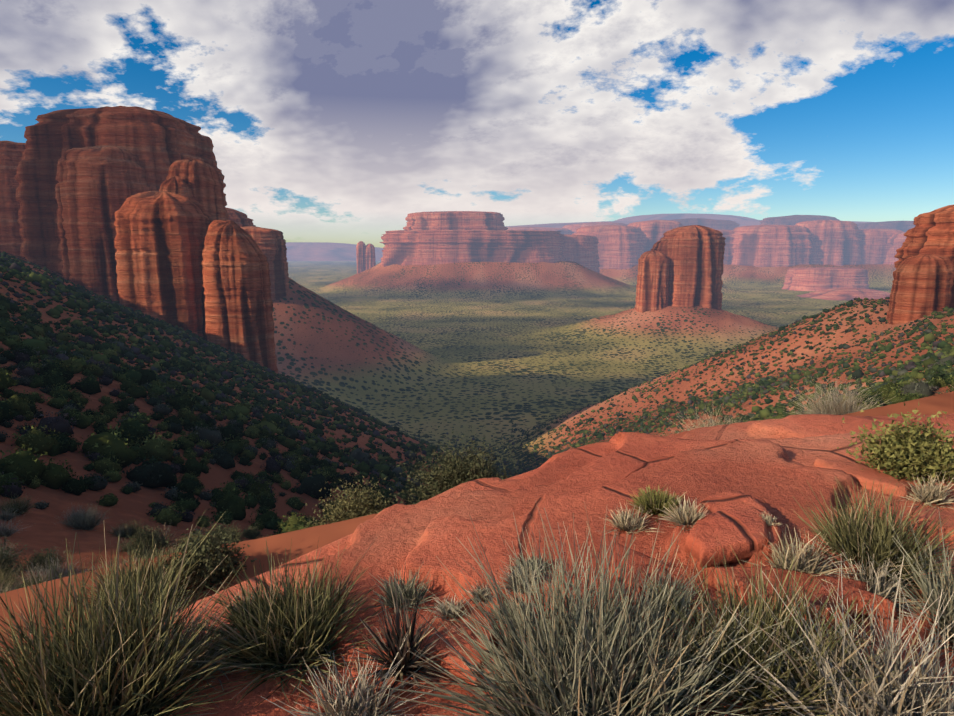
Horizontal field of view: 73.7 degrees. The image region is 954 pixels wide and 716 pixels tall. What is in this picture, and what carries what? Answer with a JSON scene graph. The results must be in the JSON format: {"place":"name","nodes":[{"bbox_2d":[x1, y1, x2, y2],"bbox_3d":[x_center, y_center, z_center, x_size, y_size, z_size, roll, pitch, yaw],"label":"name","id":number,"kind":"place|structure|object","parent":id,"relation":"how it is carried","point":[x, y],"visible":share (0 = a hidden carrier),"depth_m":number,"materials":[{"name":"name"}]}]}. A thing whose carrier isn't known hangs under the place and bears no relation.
{"place":"outdoors","nodes":[
{"label":"outdoors","id":0,"kind":"place"},
{"bbox_2d":[225,207,288,299],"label":"cliff","id":1,"kind":"structure","parent":0,"point":[271,243],"depth_m":598.33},
{"bbox_2d":[0,251,953,715],"bbox_3d":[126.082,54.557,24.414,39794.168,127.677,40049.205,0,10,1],"label":"ground","id":2,"kind":"structure","parent":0,"point":[472,349],"depth_m":49.39,"materials":[{"name":"soil"}]},
{"bbox_2d":[0,510,266,715],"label":"clump","id":3,"kind":"object","parent":2,"relation":"on","point":[119,669],"visible":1,"depth_m":1.69,"materials":[{"name":"green plant"}]},
{"bbox_2d":[59,534,213,624],"bbox_3d":[-1.709,1.129,3.226,0.708,0.296,0.764,0,10,1],"label":"clump","id":4,"kind":"object","parent":2,"relation":"on","point":[150,572],"visible":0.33,"depth_m":3.24,"materials":[{"name":"green plant"}]},
{"bbox_2d":[0,106,277,373],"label":"butte","id":5,"kind":"object","parent":2,"relation":"on","point":[124,205],"visible":0.9,"depth_m":327.66,"materials":[{"name":"red stone"}]},
{"bbox_2d":[151,599,251,714],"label":"tuft","id":6,"kind":"object","parent":2,"relation":"on","point":[208,654],"visible":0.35,"depth_m":1.88,"materials":[{"name":"green plant"}]},
{"bbox_2d":[152,521,256,594],"bbox_3d":[-1.507,1.145,3.512,0.557,0.446,0.522,-6,11,-30],"label":"shrub","id":7,"kind":"object","parent":2,"relation":"on","point":[205,551],"visible":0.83,"depth_m":3.45,"materials":[{"name":"green plant"}]},
{"bbox_2d":[220,585,269,629],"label":"tuft","id":8,"kind":"object","parent":2,"relation":"on","point":[244,602],"visible":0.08,"depth_m":2.17,"materials":[{"name":"plant"}]},
{"bbox_2d":[164,537,391,713],"bbox_3d":[-0.524,0.778,1.979,0.818,0.298,0.690,0,10,1],"label":"clump","id":9,"kind":"object","parent":2,"relation":"on","point":[294,628],"visible":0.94,"depth_m":1.91,"materials":[{"name":"green plant"}]},
{"bbox_2d":[261,634,434,715],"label":"tuft","id":10,"kind":"object","parent":2,"relation":"on","point":[360,703],"visible":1,"depth_m":1.66,"materials":[{"name":"grey plant"}]},
{"bbox_2d":[354,560,439,624],"bbox_3d":[-0.239,0.763,2.099,0.305,0.129,0.340,0,10,1],"label":"tuft","id":11,"kind":"object","parent":2,"relation":"on","point":[410,594],"visible":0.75,"depth_m":2.09,"materials":[{"name":"green plant"}]},
{"bbox_2d":[343,582,451,700],"bbox_3d":[-0.223,0.770,1.828,0.324,0.268,0.350,0,10,1],"label":"spiky plant","id":12,"kind":"object","parent":2,"relation":"on","point":[398,641],"visible":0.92,"depth_m":1.81,"materials":[{"name":"green plant"}]},
{"bbox_2d":[423,593,471,623],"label":"tuft","id":13,"kind":"object","parent":2,"relation":"on","point":[446,608],"visible":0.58,"depth_m":2.01,"materials":[{"name":"plant"}]},
{"bbox_2d":[435,620,502,685],"bbox_3d":[-0.034,0.857,1.857,0.185,0.050,0.269,0,10,-10],"label":"rock","id":14,"kind":"object","parent":2,"relation":"on","point":[442,647],"visible":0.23,"depth_m":1.82,"materials":[{"name":"red stone"}]},
{"bbox_2d":[0,375,951,593],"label":"bushes","id":15,"kind":"object","parent":2,"relation":"on","point":[452,475],"visible":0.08,"depth_m":7.94,"materials":[{"name":"green plant"}]},
{"bbox_2d":[0,251,953,534],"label":"shrubs","id":16,"kind":"object","parent":2,"relation":"on","point":[110,455],"visible":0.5,"depth_m":90.01,"materials":[{"name":"green plant"}]},
{"bbox_2d":[356,211,599,273],"bbox_3d":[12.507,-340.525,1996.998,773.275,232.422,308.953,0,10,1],"label":"distant mesa","id":17,"kind":"structure","parent":2,"relation":"on","point":[434,238],"depth_m":1882.11,"materials":[{"name":"red stone"}]},
{"bbox_2d":[466,582,493,607],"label":"tuft","id":18,"kind":"object","parent":2,"relation":"on","point":[485,591],"visible":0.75,"depth_m":2.06,"materials":[{"name":"plant"}]},
{"bbox_2d":[487,593,537,626],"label":"tuft","id":19,"kind":"object","parent":2,"relation":"on","point":[512,615],"visible":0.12,"depth_m":1.97,"materials":[{"name":"green plant"}]},
{"bbox_2d":[493,557,543,594],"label":"tuft","id":20,"kind":"object","parent":2,"relation":"on","point":[508,586],"visible":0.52,"depth_m":2.04,"materials":[{"name":"plant"}]},
{"bbox_2d":[500,550,553,580],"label":"tuft","id":21,"kind":"object","parent":2,"relation":"on","point":[531,563],"visible":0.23,"depth_m":2.13,"materials":[{"name":"grey plant"}]},
{"bbox_2d":[365,501,830,715],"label":"clump","id":22,"kind":"object","parent":2,"relation":"on","point":[593,666],"visible":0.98,"depth_m":1.54,"materials":[{"name":"plant"}]},
{"bbox_2d":[601,501,660,538],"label":"tuft","id":23,"kind":"object","parent":2,"relation":"on","point":[626,524],"visible":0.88,"depth_m":2.38,"materials":[{"name":"beige plant"}]},
{"bbox_2d":[612,544,673,591],"bbox_3d":[0.549,0.707,2.100,0.210,0.054,0.286,3,10,18],"label":"rock","id":24,"kind":"object","parent":2,"relation":"on","point":[637,557],"visible":0.33,"depth_m":2.09,"materials":[{"name":"red stone"}]},
{"bbox_2d":[626,484,685,522],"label":"grass tuft","id":25,"kind":"object","parent":2,"relation":"on","point":[650,500],"visible":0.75,"depth_m":2.51,"materials":[{"name":"green plant"}]},
{"bbox_2d":[618,568,703,622],"bbox_3d":[0.581,0.700,1.896,0.272,0.121,0.247,-4,10,-20],"label":"tuft","id":26,"kind":"object","parent":2,"relation":"on","point":[668,607],"visible":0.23,"depth_m":1.89,"materials":[{"name":"plant"}]},
{"bbox_2d":[635,225,725,312],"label":"butte","id":27,"kind":"object","parent":2,"relation":"on","point":[682,266],"visible":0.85,"depth_m":860.67,"materials":[{"name":"red stone"}]},
{"bbox_2d":[652,495,708,531],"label":"tuft","id":28,"kind":"object","parent":2,"relation":"on","point":[677,515],"visible":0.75,"depth_m":2.27,"materials":[{"name":"beige plant"}]},
{"bbox_2d":[684,676,746,715],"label":"tuft","id":29,"kind":"object","parent":2,"relation":"on","point":[716,708],"visible":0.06,"depth_m":1.52,"materials":[{"name":"green plant"}]},
{"bbox_2d":[684,505,769,568],"bbox_3d":[0.857,0.601,2.184,0.272,0.062,0.434,25,26,68],"label":"boulder","id":30,"kind":"object","parent":2,"relation":"on","point":[738,529],"visible":0.88,"depth_m":2.10,"materials":[{"name":"red stone"}]},
{"bbox_2d":[761,511,781,526],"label":"tuft","id":31,"kind":"object","parent":2,"relation":"on","point":[769,520],"visible":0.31,"depth_m":2.22,"materials":[{"name":"beige plant"}]},
{"bbox_2d":[631,536,923,715],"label":"clump","id":32,"kind":"object","parent":2,"relation":"on","point":[738,661],"visible":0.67,"depth_m":1.56,"materials":[{"name":"green plant"}]},
{"bbox_2d":[704,565,896,631],"bbox_3d":[0.955,0.710,1.886,0.525,0.070,0.229,5,12,16],"label":"rock","id":33,"kind":"object","parent":2,"relation":"on","point":[845,587],"visible":0.62,"depth_m":1.88,"materials":[{"name":"red stone"}]},
{"bbox_2d":[741,523,864,602],"bbox_3d":[1.006,0.623,2.022,0.400,0.162,0.411,0,10,1],"label":"tuft","id":34,"kind":"object","parent":2,"relation":"on","point":[802,562],"visible":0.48,"depth_m":2.01,"materials":[{"name":"beige plant"}]},
{"bbox_2d":[672,557,953,715],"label":"tuft","id":35,"kind":"object","parent":2,"relation":"on","point":[893,688],"visible":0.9,"depth_m":1.44,"materials":[{"name":"beige plant"}]},
{"bbox_2d":[813,458,912,496],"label":"rock slab","id":36,"kind":"structure","parent":2,"relation":"on","point":[867,476],"depth_m":2.77,"materials":[{"name":"red stone"}]},
{"bbox_2d":[784,476,953,604],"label":"clump","id":37,"kind":"object","parent":2,"relation":"on","point":[858,534],"visible":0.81,"depth_m":2.07,"materials":[{"name":"green plant"}]},
{"bbox_2d":[821,546,933,627],"bbox_3d":[1.204,0.674,1.948,0.357,0.180,0.375,0,10,1],"label":"tuft","id":38,"kind":"object","parent":2,"relation":"on","point":[883,592],"visible":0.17,"depth_m":1.94,"materials":[{"name":"plant"}]},
{"bbox_2d":[837,403,953,493],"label":"shrub","id":39,"kind":"object","parent":2,"relation":"on","point":[900,450],"visible":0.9,"depth_m":2.82,"materials":[{"name":"green plant"}]},
{"bbox_2d":[870,507,953,654],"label":"clump","id":40,"kind":"object","parent":2,"relation":"on","point":[927,586],"visible":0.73,"depth_m":1.85,"materials":[{"name":"plant"}]},
{"bbox_2d":[886,205,953,324],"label":"butte","id":41,"kind":"object","parent":2,"relation":"on","point":[923,280],"visible":0.77,"depth_m":260.99,"materials":[{"name":"red stone"}]},
{"bbox_2d":[896,471,953,508],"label":"tuft","id":42,"kind":"object","parent":2,"relation":"on","point":[936,495],"visible":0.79,"depth_m":2.57,"materials":[{"name":"beige plant"}]},
{"bbox_2d":[910,553,943,586],"bbox_3d":[1.461,0.709,2.081,0.218,0.060,0.140,-4,13,-39],"label":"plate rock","id":43,"kind":"object","parent":2,"relation":"on","point":[928,572],"visible":0.02,"depth_m":2.03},
{"bbox_2d":[906,508,953,543],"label":"rock","id":44,"kind":"object","parent":2,"relation":"on","point":[949,520],"visible":0.6,"depth_m":2.31,"materials":[{"name":"red stone"}]},
{"bbox_2d":[0,0,953,247],"label":"sky","id":45,"kind":"structure","parent":0,"point":[332,121],"materials":[{"name":"white"}]},
{"bbox_2d":[286,213,869,260],"bbox_3d":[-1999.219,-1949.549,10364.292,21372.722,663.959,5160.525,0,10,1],"label":"mountains","id":46,"kind":"structure","parent":0,"point":[312,251],"depth_m":8432.78,"materials":[{"name":"stone"}]},
{"bbox_2d":[507,215,915,299],"bbox_3d":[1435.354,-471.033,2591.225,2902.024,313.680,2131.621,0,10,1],"label":"range","id":47,"kind":"structure","parent":0,"point":[790,240],"depth_m":2471.26,"materials":[{"name":"red stone"}]}
]}

